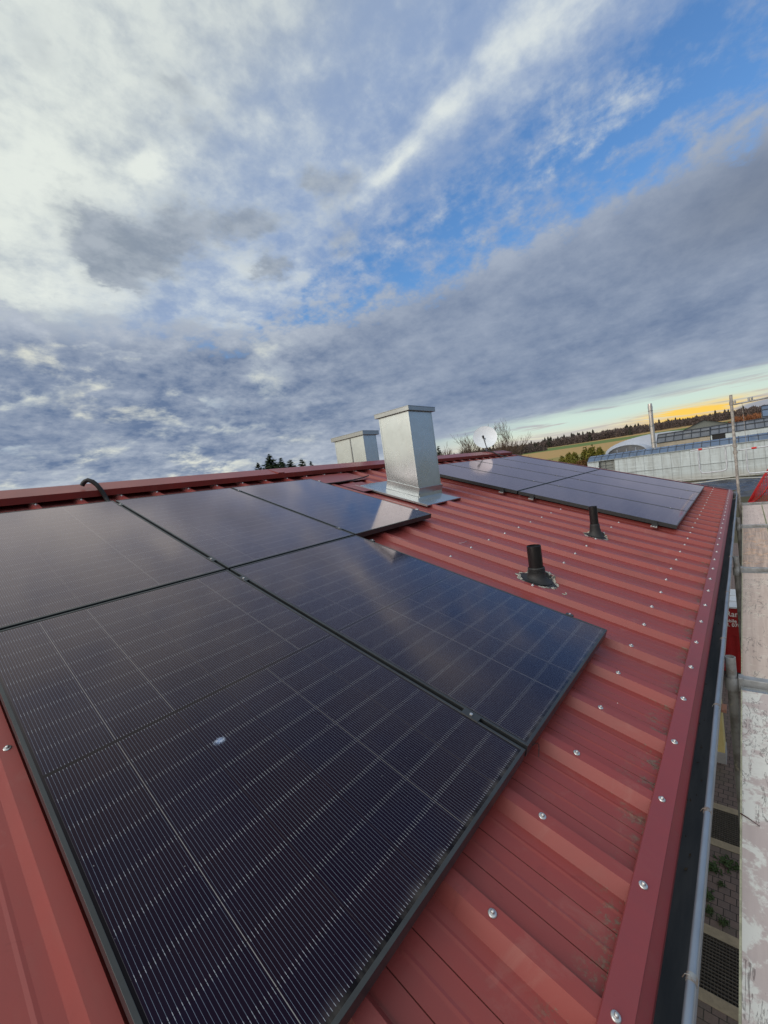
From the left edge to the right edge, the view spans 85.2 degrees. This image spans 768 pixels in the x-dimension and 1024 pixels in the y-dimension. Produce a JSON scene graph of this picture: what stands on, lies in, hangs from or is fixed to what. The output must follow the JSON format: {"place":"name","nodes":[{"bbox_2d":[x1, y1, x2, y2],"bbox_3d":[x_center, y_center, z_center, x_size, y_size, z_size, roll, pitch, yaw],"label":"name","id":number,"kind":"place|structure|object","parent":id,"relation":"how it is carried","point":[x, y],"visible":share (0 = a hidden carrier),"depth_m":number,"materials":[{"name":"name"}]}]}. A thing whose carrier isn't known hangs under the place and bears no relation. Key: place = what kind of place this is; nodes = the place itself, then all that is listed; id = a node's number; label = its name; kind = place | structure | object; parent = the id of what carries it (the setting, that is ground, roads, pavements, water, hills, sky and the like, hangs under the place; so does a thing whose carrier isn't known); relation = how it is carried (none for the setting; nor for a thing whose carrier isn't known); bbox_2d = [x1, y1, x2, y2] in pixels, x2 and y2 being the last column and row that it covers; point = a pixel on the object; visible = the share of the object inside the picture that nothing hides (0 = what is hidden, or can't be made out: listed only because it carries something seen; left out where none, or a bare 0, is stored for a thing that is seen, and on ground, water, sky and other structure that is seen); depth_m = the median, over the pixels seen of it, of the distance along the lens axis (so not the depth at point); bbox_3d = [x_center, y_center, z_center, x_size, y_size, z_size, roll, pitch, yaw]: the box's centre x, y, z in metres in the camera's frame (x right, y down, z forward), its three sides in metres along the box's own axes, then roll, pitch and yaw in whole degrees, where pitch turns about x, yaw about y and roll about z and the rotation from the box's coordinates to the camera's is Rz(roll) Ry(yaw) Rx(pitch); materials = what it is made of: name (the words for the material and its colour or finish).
{"place":"outdoors","nodes":[
{"label":"outdoors","id":0,"kind":"place"},
{"bbox_2d":[0,0,767,490],"label":"sky","id":1,"kind":"structure","parent":0,"point":[234,234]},
{"bbox_2d":[522,418,767,542],"bbox_3d":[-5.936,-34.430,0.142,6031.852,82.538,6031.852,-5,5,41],"label":"ground","id":2,"kind":"structure","parent":0,"point":[557,452],"depth_m":404.20,"materials":[{"name":"green plant"}]},
{"bbox_2d":[261,454,286,468],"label":"conifer","id":3,"kind":"object","parent":2,"relation":"on","point":[269,464],"visible":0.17,"depth_m":57.37,"materials":[{"name":"green plant"}]},
{"bbox_2d":[277,458,286,467],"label":"conifer","id":4,"kind":"object","parent":2,"relation":"on","point":[281,462],"visible":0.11,"depth_m":57.91,"materials":[{"name":"green plant"}]},
{"bbox_2d":[285,460,295,467],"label":"conifer","id":5,"kind":"object","parent":2,"relation":"on","point":[290,462],"visible":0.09,"depth_m":58.32,"materials":[{"name":"green plant"}]},
{"bbox_2d":[297,460,305,466],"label":"conifer","id":6,"kind":"object","parent":2,"relation":"on","point":[302,464],"visible":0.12,"depth_m":58.52,"materials":[{"name":"green plant"}]},
{"bbox_2d":[0,450,737,1023],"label":"house","id":7,"kind":"structure","parent":2,"relation":"on","point":[572,888],"depth_m":1.29,"materials":[{"name":"metal"}]},
{"bbox_2d":[80,478,109,500],"bbox_3d":[-2.695,-0.155,4.035,0.431,0.390,0.140,-7,4,16],"label":"conduit","id":8,"kind":"object","parent":7,"relation":"on","point":[97,486],"visible":0.72,"depth_m":4.04,"materials":[{"name":"black rubber"}]},
{"bbox_2d":[327,475,368,483],"bbox_3d":[-0.528,-0.454,5.877,0.073,0.063,1.107,-5,5,36],"label":"cable","id":9,"kind":"object","parent":7,"relation":"on","point":[348,480],"visible":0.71,"depth_m":5.85,"materials":[{"name":"black rubber"}]},
{"bbox_2d":[331,430,378,463],"bbox_3d":[-0.502,-0.897,8.411,0.908,1.324,0.478,-5,5,41],"label":"chimney","id":10,"kind":"object","parent":7,"relation":"on","point":[359,446],"visible":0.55,"depth_m":8.17,"materials":[{"name":"silver metal"}]},
{"bbox_2d":[356,405,459,505],"bbox_3d":[0.264,-0.671,5.619,1.158,1.354,0.806,-5,5,41],"label":"chimney","id":11,"kind":"object","parent":7,"relation":"on","point":[410,452],"visible":0.95,"depth_m":5.45,"materials":[{"name":"silver metal"}]},
{"bbox_2d":[473,426,496,449],"bbox_3d":[2.661,-1.721,11.016,0.568,1.095,0.474,-11,5,-36],"label":"satellite dish","id":12,"kind":"object","parent":7,"relation":"on","point":[485,437],"visible":0.97,"depth_m":11.06,"materials":[{"name":"metal"}]},
{"bbox_2d":[481,450,505,456],"bbox_3d":[2.815,-1.455,10.504,0.719,0.302,0.181,-5,5,41],"label":"cable","id":13,"kind":"object","parent":7,"relation":"on","point":[492,452],"visible":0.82,"depth_m":10.62,"materials":[{"name":"black rubber"}]},
{"bbox_2d":[516,544,558,588],"bbox_3d":[1.145,0.408,3.156,0.292,0.316,0.279,-8,4,8],"label":"vent pipe","id":14,"kind":"object","parent":7,"relation":"on","point":[536,574],"visible":0.98,"depth_m":3.11,"materials":[{"name":"black plastic"}]},
{"bbox_2d":[584,506,608,539],"bbox_3d":[2.246,0.123,4.466,0.235,0.369,0.222,-8,4,7],"label":"vent pipe","id":15,"kind":"object","parent":7,"relation":"on","point":[595,531],"visible":0.97,"depth_m":4.43,"materials":[{"name":"black plastic"}]},
{"bbox_2d":[440,447,482,454],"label":"bare tree","id":16,"kind":"object","parent":2,"relation":"on","point":[477,448],"visible":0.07,"depth_m":59.88,"materials":[{"name":"brown plant"}]},
{"bbox_2d":[457,435,483,453],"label":"bare tree","id":17,"kind":"object","parent":2,"relation":"on","point":[474,445],"visible":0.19,"depth_m":58.19,"materials":[{"name":"brown plant"}]},
{"bbox_2d":[452,437,508,453],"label":"bare tree","id":18,"kind":"object","parent":2,"relation":"on","point":[462,443],"visible":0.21,"depth_m":59.30,"materials":[{"name":"brown plant"}]},
{"bbox_2d":[488,421,523,454],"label":"bare tree","id":19,"kind":"object","parent":2,"relation":"on","point":[503,445],"visible":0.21,"depth_m":59.19,"materials":[{"name":"brown plant"}]},
{"bbox_2d":[489,427,530,455],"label":"bare tree","id":20,"kind":"object","parent":2,"relation":"on","point":[512,448],"visible":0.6,"depth_m":55.09,"materials":[{"name":"brown plant"}]},
{"bbox_2d":[485,443,547,454],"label":"copse","id":21,"kind":"object","parent":2,"relation":"on","point":[531,448],"visible":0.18,"depth_m":556.16,"materials":[{"name":"green plant"}]},
{"bbox_2d":[558,456,564,461],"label":"shrub","id":22,"kind":"object","parent":2,"relation":"on","point":[561,458],"visible":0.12,"depth_m":91.94,"materials":[{"name":"green plant"}]},
{"bbox_2d":[564,452,571,462],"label":"shrub","id":23,"kind":"object","parent":2,"relation":"on","point":[567,455],"visible":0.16,"depth_m":90.36,"materials":[{"name":"green plant"}]},
{"bbox_2d":[569,452,579,463],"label":"shrub","id":24,"kind":"object","parent":2,"relation":"on","point":[573,456],"visible":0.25,"depth_m":87.91,"materials":[{"name":"green plant"}]},
{"bbox_2d":[580,447,586,460],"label":"shrub","id":25,"kind":"object","parent":2,"relation":"on","point":[583,453],"visible":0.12,"depth_m":89.06,"materials":[{"name":"green plant"}]},
{"bbox_2d":[580,458,586,465],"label":"shrub","id":26,"kind":"object","parent":2,"relation":"on","point":[583,462],"visible":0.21,"depth_m":82.67,"materials":[{"name":"brown plant"}]},
{"bbox_2d":[585,444,596,460],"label":"shrub","id":27,"kind":"object","parent":2,"relation":"on","point":[590,451],"visible":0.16,"depth_m":86.45,"materials":[{"name":"green plant"}]},
{"bbox_2d":[595,447,606,460],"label":"shrub","id":28,"kind":"object","parent":2,"relation":"on","point":[599,451],"visible":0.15,"depth_m":85.34,"materials":[{"name":"green plant"}]},
{"bbox_2d":[463,405,760,453],"bbox_3d":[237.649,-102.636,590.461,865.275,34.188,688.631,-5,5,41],"label":"forest","id":29,"kind":"object","parent":2,"relation":"on","point":[548,442],"visible":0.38,"depth_m":689.15,"materials":[{"name":"green plant"}]},
{"bbox_2d":[607,444,651,453],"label":"tunnel greenhouse","id":30,"kind":"object","parent":2,"relation":"on","point":[625,448],"visible":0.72,"depth_m":86.59,"materials":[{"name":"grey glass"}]},
{"bbox_2d":[606,430,682,453],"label":"tunnel greenhouse","id":31,"kind":"object","parent":2,"relation":"on","point":[645,439],"visible":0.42,"depth_m":89.83,"materials":[{"name":"white plastic"}]},
{"bbox_2d":[648,403,655,447],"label":"smoke stack","id":32,"kind":"object","parent":2,"relation":"on","point":[651,424],"visible":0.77,"depth_m":74.48,"materials":[{"name":"metal"}]},
{"bbox_2d":[587,432,767,480],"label":"greenhouse","id":33,"kind":"object","parent":2,"relation":"on","point":[676,462],"visible":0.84,"depth_m":63.99,"materials":[{"name":"white glass"}]},
{"bbox_2d":[656,426,710,446],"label":"glass greenhouse","id":34,"kind":"object","parent":2,"relation":"on","point":[684,436],"visible":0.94,"depth_m":75.95,"materials":[{"name":"glass"}]},
{"bbox_2d":[694,477,761,483],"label":"hose","id":35,"kind":"object","parent":2,"relation":"on","point":[727,479],"visible":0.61,"depth_m":52.14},
{"bbox_2d":[692,475,767,484],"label":"foil sheet","id":36,"kind":"object","parent":2,"relation":"on","point":[720,482],"visible":0.45,"depth_m":54.20,"materials":[{"name":"plastic"}]},
{"bbox_2d":[675,473,760,480],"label":"hose","id":37,"kind":"object","parent":36,"relation":"on","point":[715,478],"visible":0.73,"depth_m":55.72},
{"bbox_2d":[706,479,767,489],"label":"foil sheet","id":38,"kind":"object","parent":2,"relation":"on","point":[733,486],"visible":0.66,"depth_m":48.58,"materials":[{"name":"plastic"}]},
{"bbox_2d":[710,417,767,439],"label":"glass greenhouse","id":39,"kind":"object","parent":2,"relation":"on","point":[752,426],"visible":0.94,"depth_m":70.96,"materials":[{"name":"white glass"}]},
{"bbox_2d":[728,412,760,422],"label":"treeline","id":40,"kind":"object","parent":2,"relation":"on","point":[755,415],"visible":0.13,"depth_m":248.20,"materials":[{"name":"orange plant"}]},
{"bbox_2d":[733,483,767,496],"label":"foil sheet","id":41,"kind":"object","parent":2,"relation":"on","point":[745,491],"visible":0.55,"depth_m":41.92,"materials":[{"name":"blue plastic"}]},
{"bbox_2d":[761,405,767,417],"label":"glass greenhouse","id":42,"kind":"object","parent":2,"relation":"on","point":[764,411],"visible":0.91,"depth_m":84.09,"materials":[{"name":"glass"}]},
{"bbox_2d":[684,420,726,429],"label":"barn","id":43,"kind":"structure","parent":0,"point":[704,423],"depth_m":95.01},
{"bbox_2d":[696,543,741,1023],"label":"paving","id":44,"kind":"structure","parent":0,"point":[724,903],"depth_m":6.09,"materials":[{"name":"grey concrete"}]},
{"bbox_2d":[706,887,714,901],"bbox_3d":[4.559,5.373,5.888,0.209,0.059,0.218,-10,4,-23],"label":"weed","id":45,"kind":"object","parent":44,"relation":"on","point":[709,895],"visible":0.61,"depth_m":5.85,"materials":[{"name":"green plant"}]},
{"bbox_2d":[705,904,718,918],"bbox_3d":[4.382,5.414,5.662,0.201,0.059,0.169,-8,4,5],"label":"weed","id":46,"kind":"object","parent":44,"relation":"on","point":[708,909],"visible":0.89,"depth_m":5.66,"materials":[{"name":"green plant"}]},
{"bbox_2d":[708,860,722,875],"bbox_3d":[4.916,5.297,6.243,0.210,0.059,0.234,-6,4,23],"label":"weed","id":47,"kind":"object","parent":44,"relation":"on","point":[713,867],"visible":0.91,"depth_m":6.22,"materials":[{"name":"green plant"}]},
{"bbox_2d":[698,923,738,1021],"bbox_3d":[4.096,5.553,5.057,0.680,0.062,0.990,-5,5,41],"label":"light shaft grate","id":48,"kind":"object","parent":44,"relation":"on","point":[719,981],"visible":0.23,"depth_m":5.04,"materials":[{"name":"metal"}]},
{"bbox_2d":[717,701,726,764],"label":"garden wall","id":49,"kind":"structure","parent":44,"relation":"on","point":[722,752],"depth_m":8.18,"materials":[{"name":"concrete"}]},
{"bbox_2d":[717,880,727,887],"bbox_3d":[4.831,5.327,5.980,0.114,0.060,0.099,-8,4,-4],"label":"weed","id":50,"kind":"object","parent":44,"relation":"on","point":[719,882],"visible":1,"depth_m":5.99,"materials":[{"name":"green plant"}]},
{"bbox_2d":[718,915,729,928],"bbox_3d":[4.485,5.410,5.512,0.142,0.060,0.141,-5,5,41],"label":"weed","id":51,"kind":"object","parent":44,"relation":"on","point":[723,921],"visible":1,"depth_m":5.51,"materials":[{"name":"green plant"}]},
{"bbox_2d":[710,803,739,854],"bbox_3d":[5.646,5.204,6.862,0.680,0.062,0.980,-5,5,41],"label":"light shaft grate","id":52,"kind":"object","parent":44,"relation":"on","point":[725,831],"visible":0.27,"depth_m":6.85,"materials":[{"name":"metal"}]},
{"bbox_2d":[713,854,739,874],"bbox_3d":[5.151,5.260,6.285,0.274,0.059,0.342,-9,4,-9],"label":"weed","id":53,"kind":"object","parent":44,"relation":"on","point":[726,862],"visible":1,"depth_m":6.25,"materials":[{"name":"green plant"}]},
{"bbox_2d":[690,395,767,827],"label":"scaffold","id":54,"kind":"object","parent":44,"relation":"on","point":[734,682],"visible":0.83,"depth_m":4.21,"materials":[{"name":"grey metal"}]},
{"bbox_2d":[739,686,767,1023],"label":"scaffold board","id":55,"kind":"object","parent":54,"relation":"on","point":[753,950],"visible":1,"depth_m":1.40,"materials":[{"name":"white paint"}]},
{"bbox_2d":[742,504,765,524],"bbox_3d":[6.310,0.059,7.145,0.275,0.047,2.429,-5,5,41],"label":"scaffold board","id":56,"kind":"object","parent":54,"relation":"on","point":[752,514],"visible":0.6,"depth_m":7.07,"materials":[{"name":"grey wood"}]},
{"bbox_2d":[741,572,767,678],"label":"scaffold board","id":57,"kind":"object","parent":54,"relation":"on","point":[754,638],"visible":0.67,"depth_m":3.08,"materials":[{"name":"grey wood"}]},
{"bbox_2d":[742,527,767,566],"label":"scaffold board","id":58,"kind":"object","parent":54,"relation":"on","point":[754,546],"visible":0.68,"depth_m":5.13,"materials":[{"name":"beige wood"}]},
{"bbox_2d":[748,469,767,502],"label":"safety net","id":59,"kind":"object","parent":54,"relation":"attached to","point":[753,496],"visible":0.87,"depth_m":8.60,"materials":[{"name":"red fabric"}]},
{"bbox_2d":[762,504,767,523],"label":"scaffold board","id":60,"kind":"object","parent":54,"relation":"on","point":[765,508],"visible":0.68,"depth_m":7.29,"materials":[{"name":"grey wood"}]},
{"bbox_2d":[724,589,740,672],"bbox_3d":[9.836,3.251,10.766,2.240,2.090,1.570,-5,5,41],"label":"trailer","id":61,"kind":"object","parent":44,"relation":"on","point":[733,643],"visible":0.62,"depth_m":10.59,"materials":[{"name":"red metal"}]},
{"bbox_3d":[-0.740,0.275,3.219,0.060,0.024,3.430,17,19,37],"label":"mounting rail","id":62,"kind":"object","parent":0,"visible":0},
{"bbox_2d":[0,501,224,629],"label":"solar panel","id":63,"kind":"object","parent":62,"relation":"on","point":[55,561],"visible":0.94,"depth_m":2.59,"materials":[{"name":"black glass"}]},
{"bbox_2d":[115,488,353,570],"bbox_3d":[-1.343,0.057,3.659,1.931,0.054,1.156,17,19,37],"label":"solar panel","id":64,"kind":"object","parent":62,"relation":"on","point":[227,528],"visible":0.85,"depth_m":3.46,"materials":[{"name":"black glass"}]},
{"bbox_2d":[232,479,430,536],"bbox_3d":[-0.594,-0.112,4.530,1.931,0.054,1.170,17,19,37],"label":"solar panel","id":65,"kind":"object","parent":62,"relation":"on","point":[356,513],"visible":0.91,"depth_m":4.34,"materials":[{"name":"black glass"}]},
{"bbox_3d":[-0.816,0.455,2.535,0.060,0.025,2.292,17,19,37],"label":"mounting rail","id":66,"kind":"object","parent":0,"visible":0},
{"bbox_2d":[0,570,524,1023],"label":"solar panel","id":67,"kind":"object","parent":66,"relation":"on","point":[260,806],"visible":1,"depth_m":1.21,"materials":[{"name":"black glass"}]},
{"bbox_3d":[3.248,-0.633,7.892,0.060,0.025,4.590,17,19,37],"label":"mounting rail","id":68,"kind":"object","parent":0,"visible":0},
{"bbox_2d":[439,464,544,493],"bbox_3d":[1.535,-0.585,7.025,1.931,0.077,1.230,17,19,37],"label":"solar panel","id":69,"kind":"object","parent":68,"relation":"on","point":[502,483],"visible":0.78,"depth_m":6.79,"materials":[{"name":"black glass"}]},
{"bbox_2d":[448,461,566,483],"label":"solar panel","id":70,"kind":"object","parent":68,"relation":"on","point":[517,473],"visible":0.87,"depth_m":7.82,"materials":[{"name":"black glass"}]},
{"bbox_2d":[475,458,583,477],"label":"solar panel","id":71,"kind":"object","parent":68,"relation":"on","point":[535,468],"visible":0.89,"depth_m":8.70,"materials":[{"name":"black glass"}]},
{"bbox_2d":[501,456,598,472],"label":"solar panel","id":72,"kind":"object","parent":68,"relation":"on","point":[577,468],"visible":0.66,"depth_m":9.57,"materials":[{"name":"black glass"}]},
{"bbox_3d":[4.721,-0.172,6.716,0.060,0.025,4.590,17,19,37],"label":"mounting rail","id":73,"kind":"object","parent":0,"visible":0},
{"bbox_2d":[518,484,686,528],"bbox_3d":[3.016,-0.122,5.842,1.931,0.077,1.230,17,19,37],"label":"solar panel","id":74,"kind":"object","parent":73,"relation":"on","point":[655,516],"visible":1,"depth_m":5.68,"materials":[{"name":"black glass"}]},
{"bbox_2d":[547,478,693,512],"bbox_3d":[3.785,-0.306,6.733,1.931,0.054,1.156,17,19,37],"label":"solar panel","id":75,"kind":"object","parent":73,"relation":"on","point":[642,496],"visible":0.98,"depth_m":6.63,"materials":[{"name":"black glass"}]},
{"bbox_2d":[569,473,699,501],"bbox_3d":[4.529,-0.473,7.599,1.931,0.054,1.156,17,19,37],"label":"solar panel","id":76,"kind":"object","parent":73,"relation":"on","point":[657,489],"visible":0.9,"depth_m":7.51,"materials":[{"name":"black glass"}]},
{"bbox_2d":[588,469,704,493],"bbox_3d":[5.265,-0.636,8.458,1.931,0.046,1.134,17,19,37],"label":"solar panel","id":77,"kind":"object","parent":73,"relation":"on","point":[659,482],"visible":0.83,"depth_m":8.38,"materials":[{"name":"black glass"}]},
{"bbox_3d":[0.337,0.816,1.613,0.060,0.025,2.292,17,19,37],"label":"mounting rail","id":78,"kind":"object","parent":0,"visible":0},
{"bbox_2d":[230,535,606,756],"bbox_3d":[0.142,0.519,2.481,1.931,0.054,1.168,17,19,37],"label":"solar panel","id":79,"kind":"object","parent":78,"relation":"on","point":[509,666],"visible":0.96,"depth_m":2.19,"materials":[{"name":"black glass"}]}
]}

